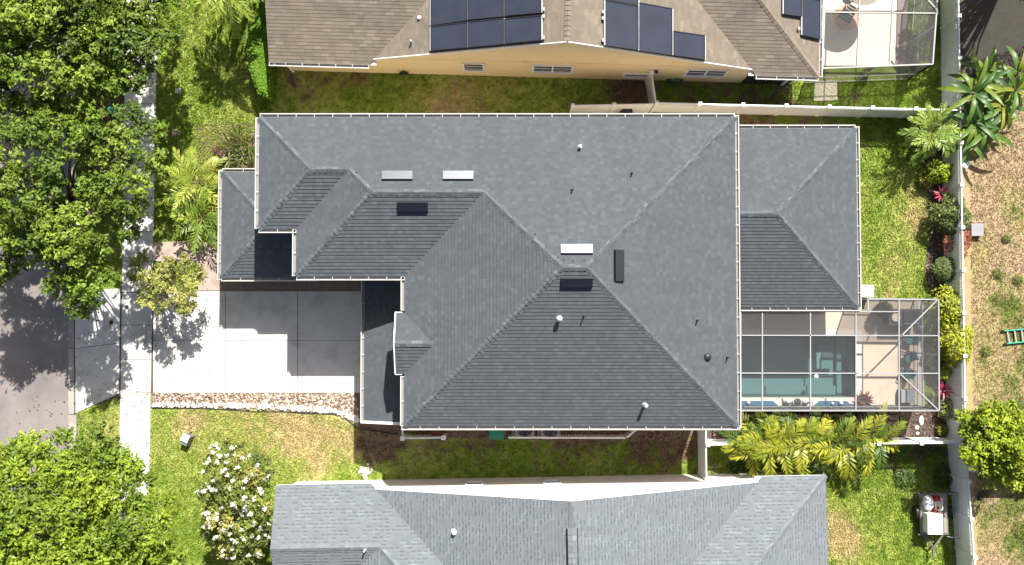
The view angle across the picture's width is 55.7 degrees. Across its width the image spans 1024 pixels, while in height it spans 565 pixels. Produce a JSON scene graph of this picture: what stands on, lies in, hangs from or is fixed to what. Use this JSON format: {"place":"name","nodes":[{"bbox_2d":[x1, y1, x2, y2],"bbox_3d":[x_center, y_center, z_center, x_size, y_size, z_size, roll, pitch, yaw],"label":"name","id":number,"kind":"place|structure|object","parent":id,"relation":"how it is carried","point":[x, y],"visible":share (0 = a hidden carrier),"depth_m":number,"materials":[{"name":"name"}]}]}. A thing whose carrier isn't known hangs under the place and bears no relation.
{"place":"outdoors","nodes":[
{"label":"outdoors","id":0,"kind":"place"},
{"bbox_2d":[0,0,68,564],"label":"road","id":1,"kind":"structure","parent":0,"point":[33,349],"depth_m":44.41,"materials":[{"name":"grey asphalt"}]},
{"bbox_2d":[118,0,157,540],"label":"sidewalk","id":2,"kind":"structure","parent":0,"point":[136,322],"depth_m":44.40,"materials":[{"name":"concrete"}]},
{"bbox_2d":[152,241,220,290],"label":"entry path","id":3,"kind":"structure","parent":0,"point":[207,258],"depth_m":44.52,"materials":[{"name":"stone"}]},
{"bbox_2d":[75,291,360,405],"bbox_3d":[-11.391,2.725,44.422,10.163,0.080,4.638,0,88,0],"label":"driveway","id":4,"kind":"structure","parent":0,"point":[271,366],"depth_m":44.38,"materials":[{"name":"concrete"}]},
{"bbox_2d":[152,393,359,423],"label":"gravel","id":5,"kind":"structure","parent":0,"point":[270,397],"depth_m":44.30,"materials":[{"name":"beige gravel"}]},
{"bbox_2d":[151,401,359,422],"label":"edging pebbles","id":6,"kind":"object","parent":5,"relation":"on","point":[292,408],"visible":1,"depth_m":44.26,"materials":[{"name":"stone"}]},
{"bbox_2d":[76,0,955,564],"bbox_3d":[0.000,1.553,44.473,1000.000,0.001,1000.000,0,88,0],"label":"lawn","id":7,"kind":"structure","parent":0,"point":[368,94],"depth_m":44.58,"materials":[{"name":"plant"}]},
{"bbox_2d":[68,148,76,414],"bbox_3d":[-20.222,-0.378,44.561,0.408,0.058,30.948,-1,88,0],"label":"kerb bed","id":8,"kind":"object","parent":7,"relation":"on","point":[75,413],"depth_m":44.37,"materials":[{"name":"grey concrete"}]},
{"bbox_2d":[67,15,77,511],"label":"kerb","id":9,"kind":"structure","parent":8,"relation":"on","point":[72,420],"depth_m":44.37,"materials":[{"name":"concrete"}]},
{"bbox_2d":[0,97,169,320],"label":"street tree","id":10,"kind":"object","parent":7,"relation":"on","point":[43,235],"visible":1,"depth_m":38.24,"materials":[{"name":"green plant"}]},
{"bbox_2d":[0,0,188,127],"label":"street tree","id":11,"kind":"object","parent":7,"relation":"on","point":[22,22],"visible":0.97,"depth_m":38.03,"materials":[{"name":"green plant"}]},
{"bbox_2d":[0,420,193,564],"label":"street tree","id":12,"kind":"object","parent":7,"relation":"on","point":[77,544],"visible":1,"depth_m":38.31,"materials":[{"name":"green plant"}]},
{"bbox_2d":[75,288,119,412],"bbox_3d":[-19.020,3.118,44.411,2.085,0.075,5.710,0,88,0],"label":"driveway apron","id":13,"kind":"object","parent":7,"relation":"on","point":[104,367],"visible":0.89,"depth_m":44.37,"materials":[{"name":"concrete"}]},
{"bbox_2d":[13,54,210,482],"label":"fallen leaves","id":14,"kind":"object","parent":7,"relation":"on","point":[117,348],"visible":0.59,"depth_m":44.34,"materials":[{"name":"brown plant"}]},
{"bbox_2d":[124,247,208,316],"bbox_3d":[-14.876,-0.033,42.580,3.565,4.094,3.115,0,88,0],"label":"tree","id":15,"kind":"object","parent":7,"relation":"on","point":[184,288],"visible":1,"depth_m":41.69,"materials":[{"name":"green plant"}]},
{"bbox_2d":[180,432,194,445],"bbox_3d":[-14.726,7.014,43.930,0.400,0.704,0.795,26,88,1],"label":"utility pedestal","id":16,"kind":"object","parent":7,"relation":"on","point":[186,439],"visible":1,"depth_m":43.74,"materials":[{"name":"grey plastic"}]},
{"bbox_2d":[192,122,254,240],"bbox_3d":[-13.260,-4.656,44.699,2.948,0.042,5.575,0,88,0],"label":"entry bed","id":17,"kind":"object","parent":7,"relation":"on","point":[234,166],"visible":0.15,"depth_m":44.73,"materials":[{"name":"green plant"}]},
{"bbox_2d":[154,146,227,217],"bbox_3d":[-14.158,-4.312,43.379,3.458,2.596,3.450,22,88,1],"label":"garden palm","id":18,"kind":"object","parent":17,"relation":"on","point":[184,179],"visible":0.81,"depth_m":43.04,"materials":[{"name":"green plant"}]},
{"bbox_2d":[167,182,217,254],"bbox_3d":[-13.906,-2.844,43.628,2.907,2.142,3.380,0,88,0],"label":"garden palm","id":19,"kind":"object","parent":17,"relation":"on","point":[196,242],"visible":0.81,"depth_m":43.15,"materials":[{"name":"green plant"}]},
{"bbox_2d":[210,144,231,163],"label":"bronze shrub","id":20,"kind":"object","parent":17,"relation":"on","point":[218,151],"visible":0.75,"depth_m":44.26,"materials":[{"name":"brown plant"}]},
{"bbox_2d":[214,122,254,167],"bbox_3d":[-12.478,-6.098,44.237,2.438,1.066,2.500,0,88,0],"label":"spiky plant","id":21,"kind":"object","parent":17,"relation":"on","point":[242,148],"visible":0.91,"depth_m":44.19,"materials":[{"name":"green plant"}]},
{"bbox_2d":[193,0,264,38],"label":"tall palm","id":22,"kind":"object","parent":7,"relation":"on","point":[244,7],"visible":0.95,"depth_m":41.13,"materials":[{"name":"green plant"}]},
{"bbox_2d":[195,438,275,564],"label":"flowering tree","id":23,"kind":"object","parent":7,"relation":"on","point":[218,490],"visible":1,"depth_m":40.95,"materials":[{"name":"white plant"}]},
{"bbox_2d":[247,0,276,102],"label":"hedge","id":24,"kind":"object","parent":7,"relation":"on","point":[263,72],"visible":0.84,"depth_m":43.38,"materials":[{"name":"green plant"}]},
{"bbox_2d":[152,408,397,434],"bbox_3d":[-10.797,6.037,44.276,11.310,0.042,0.651,6,88,0],"label":"edging hose","id":25,"kind":"object","parent":7,"relation":"on","point":[279,411],"visible":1,"depth_m":44.26,"materials":[{"name":"white plastic"}]},
{"bbox_2d":[221,280,360,290],"bbox_3d":[-10.069,0.134,44.514,7.500,0.078,0.471,0,88,0],"label":"paver band","id":26,"kind":"object","parent":7,"relation":"on","point":[337,285],"visible":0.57,"depth_m":44.47,"materials":[{"name":"grey concrete"}]},
{"bbox_2d":[358,463,372,479],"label":"flowering shrub","id":27,"kind":"object","parent":7,"relation":"on","point":[364,471],"visible":1,"depth_m":44.17,"materials":[{"name":"white plant"}]},
{"bbox_2d":[358,423,697,437],"bbox_3d":[0.879,6.455,44.311,15.815,0.042,1.282,0,88,0],"label":"soil strip","id":28,"kind":"object","parent":7,"relation":"on","point":[456,434],"visible":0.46,"depth_m":44.28,"materials":[{"name":"brown soil"}]},
{"bbox_2d":[400,430,446,440],"bbox_3d":[-3.958,6.769,43.658,2.022,1.265,0.570,0,88,0],"label":"screen fence","id":29,"kind":"object","parent":28,"relation":"on","point":[403,437],"visible":0.92,"depth_m":43.08,"materials":[{"name":"white plastic"}]},
{"bbox_2d":[489,430,503,440],"bbox_3d":[-0.687,6.647,43.763,0.660,1.057,0.910,0,88,0],"label":"wheelie bin","id":30,"kind":"object","parent":28,"relation":"on","point":[496,434],"visible":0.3,"depth_m":43.26,"materials":[{"name":"green plastic"}]},
{"bbox_2d":[512,430,535,436],"bbox_3d":[0.534,6.598,43.838,1.080,0.917,1.000,0,88,0],"label":"air conditioner","id":31,"kind":"object","parent":28,"relation":"on","point":[523,433],"visible":0.36,"depth_m":43.40,"materials":[{"name":"metal"}]},
{"bbox_2d":[358,427,697,441],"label":"soil crumbs","id":32,"kind":"object","parent":28,"relation":"on","point":[510,433],"visible":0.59,"depth_m":44.25,"materials":[{"name":"soil"}]},
{"bbox_2d":[537,430,560,436],"bbox_3d":[1.681,6.612,43.837,1.080,0.917,1.000,0,88,0],"label":"air conditioner","id":33,"kind":"object","parent":28,"relation":"on","point":[550,433],"visible":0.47,"depth_m":43.40,"materials":[{"name":"metal"}]},
{"bbox_2d":[508,430,635,438],"bbox_3d":[2.743,6.912,43.673,5.821,1.185,0.463,-4,88,0],"label":"screen fence","id":34,"kind":"object","parent":28,"relation":"on","point":[621,436],"visible":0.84,"depth_m":43.08,"materials":[{"name":"white plastic"}]},
{"bbox_2d":[645,430,654,439],"bbox_3d":[6.279,6.909,44.111,0.448,0.350,0.448,0,88,0],"label":"clay pot","id":35,"kind":"object","parent":28,"relation":"on","point":[650,434],"visible":0.98,"depth_m":43.99,"materials":[{"name":"ceramic"}]},
{"bbox_2d":[217,113,861,429],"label":"two storey house","id":36,"kind":"structure","parent":7,"relation":"on","point":[565,271],"depth_m":38.52,"materials":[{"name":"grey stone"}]},
{"bbox_2d":[265,0,823,85],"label":"tan roof house","id":37,"kind":"structure","parent":7,"relation":"on","point":[774,42],"depth_m":41.34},
{"bbox_2d":[461,62,484,71],"bbox_3d":[-1.718,-9.594,43.111,1.015,1.200,0.105,2,88,0],"label":"window","id":38,"kind":"structure","parent":37,"relation":"in","point":[469,66],"depth_m":43.09,"materials":[{"name":"white glass"}]},
{"bbox_2d":[531,64,573,73],"bbox_3d":[1.803,-9.497,43.108,1.860,1.200,0.105,2,88,0],"label":"window","id":39,"kind":"structure","parent":37,"relation":"in","point":[536,68],"depth_m":43.16,"materials":[{"name":"glass"}]},
{"bbox_2d":[621,72,653,78],"bbox_3d":[5.694,-9.363,43.853,1.398,0.650,0.105,2,88,0],"label":"window","id":40,"kind":"structure","parent":37,"relation":"in","point":[625,75],"depth_m":43.98,"materials":[{"name":"white plastic"}]},
{"bbox_2d":[682,68,729,77],"bbox_3d":[8.636,-9.308,43.101,1.888,1.200,0.105,2,88,0],"label":"window","id":41,"kind":"structure","parent":37,"relation":"in","point":[690,72],"depth_m":43.13,"materials":[{"name":"white plastic"}]},
{"bbox_2d":[741,76,791,84],"bbox_3d":[11.676,-9.230,43.749,2.200,2.200,0.036,2,88,0],"label":"sliding door","id":42,"kind":"structure","parent":37,"relation":"in","point":[749,79],"depth_m":44.36,"materials":[{"name":"glass"}]},
{"bbox_2d":[270,472,827,564],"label":"pale roof house","id":43,"kind":"structure","parent":7,"relation":"on","point":[778,518],"depth_m":40.38,"materials":[{"name":"grey"}]},
{"bbox_2d":[465,481,482,485],"bbox_3d":[-1.649,8.814,42.468,0.771,0.800,0.105,-1,88,0],"label":"window","id":44,"kind":"structure","parent":43,"relation":"in","point":[469,483],"depth_m":42.64,"materials":[{"name":"white plastic"}]},
{"bbox_2d":[543,479,560,484],"bbox_3d":[1.762,8.753,42.470,0.771,0.800,0.105,-1,88,0],"label":"window","id":45,"kind":"structure","parent":43,"relation":"in","point":[546,481],"depth_m":42.58,"materials":[{"name":"white plastic"}]},
{"bbox_2d":[569,102,653,112],"bbox_3d":[4.455,-7.858,43.816,3.685,1.970,0.170,-1,88,0],"label":"vinyl fence","id":46,"kind":"object","parent":7,"relation":"on","point":[613,107],"visible":0.8,"depth_m":43.60,"materials":[{"name":"white plastic"}]},
{"bbox_2d":[644,70,655,102],"bbox_3d":[6.284,-8.727,43.846,0.170,1.970,1.351,-8,88,0],"label":"vinyl fence","id":47,"kind":"object","parent":7,"relation":"on","point":[649,83],"visible":0.92,"depth_m":43.66,"materials":[{"name":"white plastic"}]},
{"bbox_2d":[666,78,683,83],"bbox_3d":[7.505,-9.389,44.533,0.836,0.644,0.471,0,88,0],"label":"hose reel","id":48,"kind":"object","parent":7,"relation":"on","point":[674,80],"visible":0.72,"depth_m":44.38,"materials":[{"name":"green plastic"}]},
{"bbox_2d":[697,430,708,480],"bbox_3d":[8.512,7.517,43.279,0.170,1.970,2.429,0,88,0],"label":"vinyl fence","id":49,"kind":"object","parent":7,"relation":"on","point":[702,456],"visible":0.79,"depth_m":43.19,"materials":[{"name":"white plastic"}]},
{"bbox_2d":[726,458,744,473],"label":"ground plant","id":50,"kind":"object","parent":7,"relation":"on","point":[736,470],"visible":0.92,"depth_m":43.97,"materials":[{"name":"green plant"}]},
{"bbox_2d":[649,101,956,118],"bbox_3d":[13.051,-7.782,43.813,13.437,1.970,0.170,1,88,0],"label":"vinyl fence","id":51,"kind":"object","parent":7,"relation":"on","point":[788,109],"visible":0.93,"depth_m":43.72,"materials":[{"name":"white plastic"}]},
{"bbox_2d":[813,82,837,100],"bbox_3d":[14.501,-8.877,44.807,1.096,0.060,0.956,0,88,0],"label":"door pad","id":52,"kind":"object","parent":7,"relation":"on","point":[821,88],"depth_m":44.78,"materials":[{"name":"beige concrete"}]},
{"bbox_2d":[707,411,945,438],"bbox_3d":[14.492,6.425,44.309,11.433,0.048,1.574,0,88,0],"label":"planting bed","id":53,"kind":"object","parent":7,"relation":"on","point":[710,433],"visible":0.07,"depth_m":44.29,"materials":[{"name":"brown soil"}]},
{"bbox_2d":[717,409,795,477],"bbox_3d":[10.881,7.085,42.826,3.664,2.906,3.434,0,88,0],"label":"clumping palm","id":54,"kind":"object","parent":53,"relation":"on","point":[749,442],"visible":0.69,"depth_m":41.98,"materials":[{"name":"green plant"}]},
{"bbox_2d":[752,406,832,474],"bbox_3d":[12.459,6.941,42.729,3.393,3.109,3.573,36,88,1],"label":"clumping palm","id":55,"kind":"object","parent":53,"relation":"on","point":[812,426],"visible":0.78,"depth_m":41.85,"materials":[{"name":"green plant"}]},
{"bbox_2d":[789,412,873,481],"bbox_3d":[13.794,7.363,42.806,3.873,2.927,3.454,0,88,0],"label":"clumping palm","id":56,"kind":"object","parent":53,"relation":"on","point":[837,431],"visible":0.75,"depth_m":41.81,"materials":[{"name":"green plant"}]},
{"bbox_2d":[830,401,906,476],"bbox_3d":[15.688,6.717,43.018,3.407,2.547,3.133,41,88,1],"label":"clumping palm","id":57,"kind":"object","parent":53,"relation":"on","point":[865,459],"visible":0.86,"depth_m":42.27,"materials":[{"name":"green plant"}]},
{"bbox_2d":[905,411,911,436],"bbox_3d":[18.115,6.540,44.265,0.204,0.032,1.361,5,88,0],"label":"timber edging","id":58,"kind":"object","parent":53,"relation":"on","point":[908,427],"visible":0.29,"depth_m":44.25,"materials":[{"name":"brown wood"}]},
{"bbox_2d":[935,423,948,435],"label":"plant","id":59,"kind":"object","parent":53,"relation":"on","point":[939,429],"visible":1,"depth_m":44.00,"materials":[{"name":"green plant"}]},
{"bbox_2d":[741,301,913,404],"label":"pool deck","id":60,"kind":"structure","parent":7,"relation":"on","point":[879,354],"depth_m":44.39,"materials":[{"name":"beige concrete"}]},
{"bbox_2d":[741,398,854,405],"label":"raised pool wall","id":61,"kind":"structure","parent":60,"relation":"on","point":[814,401],"depth_m":43.95,"materials":[{"name":"blue tile"}]},
{"bbox_2d":[741,330,862,396],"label":"swimming pool","id":62,"kind":"structure","parent":60,"relation":"in","point":[829,354],"depth_m":45.71,"materials":[{"name":"liquid"}]},
{"bbox_2d":[740,298,939,410],"bbox_3d":[14.139,3.154,43.058,8.650,2.616,4.868,0,88,0],"label":"pool enclosure","id":63,"kind":"object","parent":60,"relation":"on","point":[926,386],"visible":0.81,"depth_m":42.16,"materials":[{"name":"grey metal"}]},
{"bbox_2d":[852,390,873,411],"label":"potted plant","id":64,"kind":"object","parent":60,"relation":"on","point":[863,400],"visible":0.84,"depth_m":43.75,"materials":[{"name":"pink plant"}]},
{"bbox_2d":[873,301,893,317],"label":"potted shrub","id":65,"kind":"object","parent":60,"relation":"on","point":[883,306],"visible":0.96,"depth_m":43.42,"materials":[{"name":"green plant"}]},
{"bbox_2d":[883,309,920,325],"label":"grill island","id":66,"kind":"structure","parent":60,"relation":"on","point":[908,317],"depth_m":43.56,"materials":[{"name":"grey stone"}]},
{"bbox_2d":[897,389,913,402],"bbox_3d":[17.922,5.159,44.037,0.620,0.400,0.620,0,88,0],"label":"grill","id":67,"kind":"object","parent":60,"relation":"on","point":[906,395],"visible":0.96,"depth_m":43.84,"materials":[{"name":"grey metal"}]},
{"bbox_2d":[901,366,917,379],"bbox_3d":[17.957,4.103,43.936,0.457,0.774,0.444,31,88,1],"label":"patio chair","id":68,"kind":"object","parent":60,"relation":"on","point":[908,370],"visible":0.86,"depth_m":43.89,"materials":[{"name":"blue metal"}]},
{"bbox_2d":[901,351,918,362],"bbox_3d":[18.057,3.377,43.962,0.457,0.774,0.445,-21,88,-1],"label":"patio chair","id":69,"kind":"object","parent":60,"relation":"on","point":[909,356],"visible":1,"depth_m":43.94,"materials":[{"name":"blue metal"}]},
{"bbox_2d":[904,334,919,345],"bbox_3d":[18.127,2.612,43.989,0.457,0.774,0.445,14,88,0],"label":"patio chair","id":70,"kind":"object","parent":60,"relation":"on","point":[912,340],"visible":0.9,"depth_m":43.96,"materials":[{"name":"blue metal"}]},
{"bbox_2d":[706,437,962,446],"bbox_3d":[14.128,7.100,43.294,11.256,1.970,0.170,0,88,0],"label":"vinyl fence","id":71,"kind":"object","parent":7,"relation":"on","point":[922,440],"visible":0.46,"depth_m":43.05,"materials":[{"name":"white plastic"}]},
{"bbox_2d":[861,285,873,296],"bbox_3d":[16.050,0.399,44.128,0.600,0.770,0.550,0,88,0],"label":"equipment cabinet","id":72,"kind":"object","parent":7,"relation":"on","point":[867,290],"visible":0.64,"depth_m":43.74,"materials":[{"name":"white metal"}]},
{"bbox_2d":[895,0,907,64],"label":"terrace edge","id":73,"kind":"object","parent":7,"relation":"on","point":[901,34],"visible":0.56,"depth_m":44.87,"materials":[{"name":"beige concrete"}]},
{"bbox_2d":[893,467,917,489],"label":"ground plant","id":74,"kind":"object","parent":7,"relation":"on","point":[904,471],"visible":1,"depth_m":43.95,"materials":[{"name":"green plant"}]},
{"bbox_2d":[918,173,930,186],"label":"yellow shrub","id":75,"kind":"object","parent":7,"relation":"on","point":[922,182],"visible":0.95,"depth_m":44.29,"materials":[{"name":"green plant"}]},
{"bbox_2d":[897,101,964,162],"bbox_3d":[18.677,-6.634,43.314,3.081,2.888,2.615,-26,88,-1],"label":"feather palm","id":76,"kind":"object","parent":7,"relation":"on","point":[940,135],"visible":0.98,"depth_m":42.76,"materials":[{"name":"green plant"}]},
{"bbox_2d":[912,490,960,556],"bbox_3d":[19.167,10.901,43.764,1.846,0.765,2.950,-1,88,0],"label":"utility trailer","id":77,"kind":"object","parent":7,"relation":"on","point":[945,512],"visible":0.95,"depth_m":43.65,"materials":[{"name":"grey metal"}]},
{"bbox_2d":[922,495,933,509],"bbox_3d":[18.700,9.895,43.461,0.500,0.400,0.683,0,88,0],"label":"white sack","id":78,"kind":"object","parent":77,"relation":"on","point":[927,502],"visible":1,"depth_m":43.35,"materials":[{"name":"plastic"}]},
{"bbox_2d":[923,512,942,533],"bbox_3d":[18.825,10.761,43.343,0.660,0.575,0.900,0,88,0],"label":"cooler box","id":79,"kind":"object","parent":77,"relation":"on","point":[932,522],"visible":1,"depth_m":43.08,"materials":[{"name":"white plastic"}]},
{"bbox_2d":[922,123,952,436],"bbox_3d":[19.569,-0.234,44.540,1.343,0.050,15.017,0,88,0],"label":"planting bed","id":80,"kind":"object","parent":7,"relation":"on","point":[932,248],"visible":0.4,"depth_m":44.56,"materials":[{"name":"green plant"}]},
{"bbox_2d":[713,127,951,438],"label":"mulch chips","id":81,"kind":"object","parent":80,"relation":"on","point":[929,284],"visible":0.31,"depth_m":44.29,"materials":[{"name":"wood"}]},
{"bbox_2d":[921,159,952,185],"bbox_3d":[19.378,-4.982,43.993,1.368,1.432,1.212,26,88,1],"label":"yellow shrub","id":82,"kind":"object","parent":80,"relation":"on","point":[941,171],"visible":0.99,"depth_m":43.72,"materials":[{"name":"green plant"}]},
{"bbox_2d":[933,183,949,202],"bbox_3d":[19.565,-4.063,44.232,0.871,0.873,0.908,0,88,0],"label":"pink cordyline","id":83,"kind":"object","parent":80,"relation":"on","point":[938,194],"visible":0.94,"depth_m":44.01,"materials":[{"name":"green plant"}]},
{"bbox_2d":[930,256,955,282],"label":"round bush","id":84,"kind":"object","parent":80,"relation":"on","point":[941,268],"visible":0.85,"depth_m":43.61,"materials":[{"name":"green plant"}]},
{"bbox_2d":[929,284,961,330],"bbox_3d":[19.472,1.147,43.473,1.663,2.041,2.162,0,88,0],"label":"shrub","id":85,"kind":"object","parent":80,"relation":"on","point":[954,297],"visible":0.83,"depth_m":42.95,"materials":[{"name":"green plant"}]},
{"bbox_2d":[937,397,953,420],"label":"olive bush","id":86,"kind":"object","parent":80,"relation":"on","point":[948,407],"visible":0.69,"depth_m":43.71,"materials":[{"name":"green plant"}]},
{"bbox_2d":[940,365,951,380],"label":"lime shrub","id":87,"kind":"object","parent":80,"relation":"on","point":[946,372],"visible":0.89,"depth_m":43.65,"materials":[{"name":"green plant"}]},
{"bbox_2d":[940,382,954,400],"bbox_3d":[19.448,4.869,43.908,0.857,0.898,0.836,37,88,1],"label":"pink cordyline","id":88,"kind":"object","parent":80,"relation":"on","point":[947,387],"visible":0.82,"depth_m":43.67,"materials":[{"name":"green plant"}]},
{"bbox_2d":[928,193,973,235],"bbox_3d":[19.752,-3.076,43.720,1.980,1.848,1.985,0,88,0],"label":"green shrub","id":89,"kind":"object","parent":80,"relation":"on","point":[943,220],"visible":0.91,"depth_m":43.34,"materials":[{"name":"green plant"}]},
{"bbox_2d":[938,229,971,257],"bbox_3d":[20.109,-1.909,43.959,1.455,1.291,1.691,0,88,0],"label":"red croton","id":90,"kind":"object","parent":80,"relation":"on","point":[966,243],"visible":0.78,"depth_m":43.69,"materials":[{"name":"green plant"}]},
{"bbox_2d":[940,314,974,368],"bbox_3d":[19.815,2.651,43.371,1.831,2.142,2.468,0,88,0],"label":"shrub","id":91,"kind":"object","parent":80,"relation":"on","point":[968,344],"visible":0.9,"depth_m":42.83,"materials":[{"name":"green plant"}]},
{"bbox_2d":[932,462,951,489],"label":"ground plant","id":92,"kind":"object","parent":7,"relation":"on","point":[938,476],"visible":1,"depth_m":43.97,"materials":[{"name":"green plant"}]},
{"bbox_2d":[939,0,967,441],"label":"vinyl fence","id":93,"kind":"object","parent":7,"relation":"on","point":[950,16],"visible":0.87,"depth_m":43.47,"materials":[{"name":"white plastic"}]},
{"bbox_2d":[947,444,976,564],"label":"vinyl fence","id":94,"kind":"object","parent":7,"relation":"on","point":[964,553],"visible":0.9,"depth_m":43.20,"materials":[{"name":"white plastic"}]},
{"bbox_2d":[823,0,896,65],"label":"terrace","id":95,"kind":"structure","parent":0,"point":[840,46],"depth_m":44.87,"materials":[{"name":"white concrete"}]},
{"bbox_2d":[834,4,857,29],"bbox_3d":[15.536,-12.317,44.898,1.240,0.015,1.240,0,88,0],"label":"round mat","id":96,"kind":"object","parent":95,"relation":"on","point":[841,23],"visible":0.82,"depth_m":44.88,"materials":[{"name":"beige fabric"}]},
{"bbox_2d":[836,2,857,25],"bbox_3d":[15.457,-12.369,44.554,0.637,0.659,0.785,31,88,1],"label":"deck chair","id":97,"kind":"object","parent":96,"relation":"on","point":[848,14],"visible":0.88,"depth_m":44.45,"materials":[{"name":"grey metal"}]},
{"bbox_2d":[843,0,876,4],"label":"parasol","id":98,"kind":"object","parent":95,"relation":"on","point":[865,2],"visible":0.87,"depth_m":42.86,"materials":[{"name":"beige fabric"}]},
{"bbox_2d":[803,0,938,82],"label":"pool enclosure","id":99,"kind":"object","parent":95,"relation":"on","point":[923,33],"visible":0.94,"depth_m":43.21,"materials":[{"name":"white metal"}]},
{"bbox_2d":[955,0,1023,564],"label":"dry field","id":100,"kind":"structure","parent":0,"point":[986,26],"depth_m":44.57,"materials":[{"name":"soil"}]},
{"bbox_2d":[937,46,1013,125],"bbox_3d":[20.350,-8.668,43.247,3.969,3.186,3.001,-35,88,-1],"label":"banana plant","id":101,"kind":"object","parent":100,"relation":"on","point":[985,80],"visible":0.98,"depth_m":42.35,"materials":[{"name":"green plant"}]},
{"bbox_2d":[969,223,983,235],"bbox_3d":[21.292,-2.412,44.444,0.550,0.335,0.570,0,88,0],"label":"utility box","id":102,"kind":"object","parent":100,"relation":"on","point":[976,229],"visible":0.93,"depth_m":44.28,"materials":[{"name":"white plastic"}]},
{"bbox_2d":[940,96,1013,164],"bbox_3d":[20.678,-6.973,43.630,3.128,2.309,3.188,-18,88,-1],"label":"banana plant","id":103,"kind":"object","parent":100,"relation":"on","point":[973,135],"visible":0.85,"depth_m":43.04,"materials":[{"name":"green plant"}]},
{"bbox_2d":[951,399,1023,492],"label":"round tree","id":104,"kind":"object","parent":100,"relation":"on","point":[1000,438],"visible":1,"depth_m":40.56,"materials":[{"name":"green plant"}]},
{"bbox_2d":[978,94,1012,124],"bbox_3d":[22.039,-7.868,44.103,1.802,1.417,1.723,0,88,0],"label":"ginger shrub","id":105,"kind":"object","parent":100,"relation":"on","point":[995,116],"visible":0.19,"depth_m":43.78,"materials":[{"name":"green plant"}]},
{"bbox_2d":[974,45,1023,129],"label":"banana plant","id":106,"kind":"object","parent":100,"relation":"on","point":[1009,108],"visible":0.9,"depth_m":43.03,"materials":[{"name":"green plant"}]},
{"bbox_2d":[1001,329,1023,343],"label":"ladder","id":107,"kind":"object","parent":100,"relation":"on","point":[1022,341],"visible":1,"depth_m":44.30,"materials":[{"name":"green plastic"}]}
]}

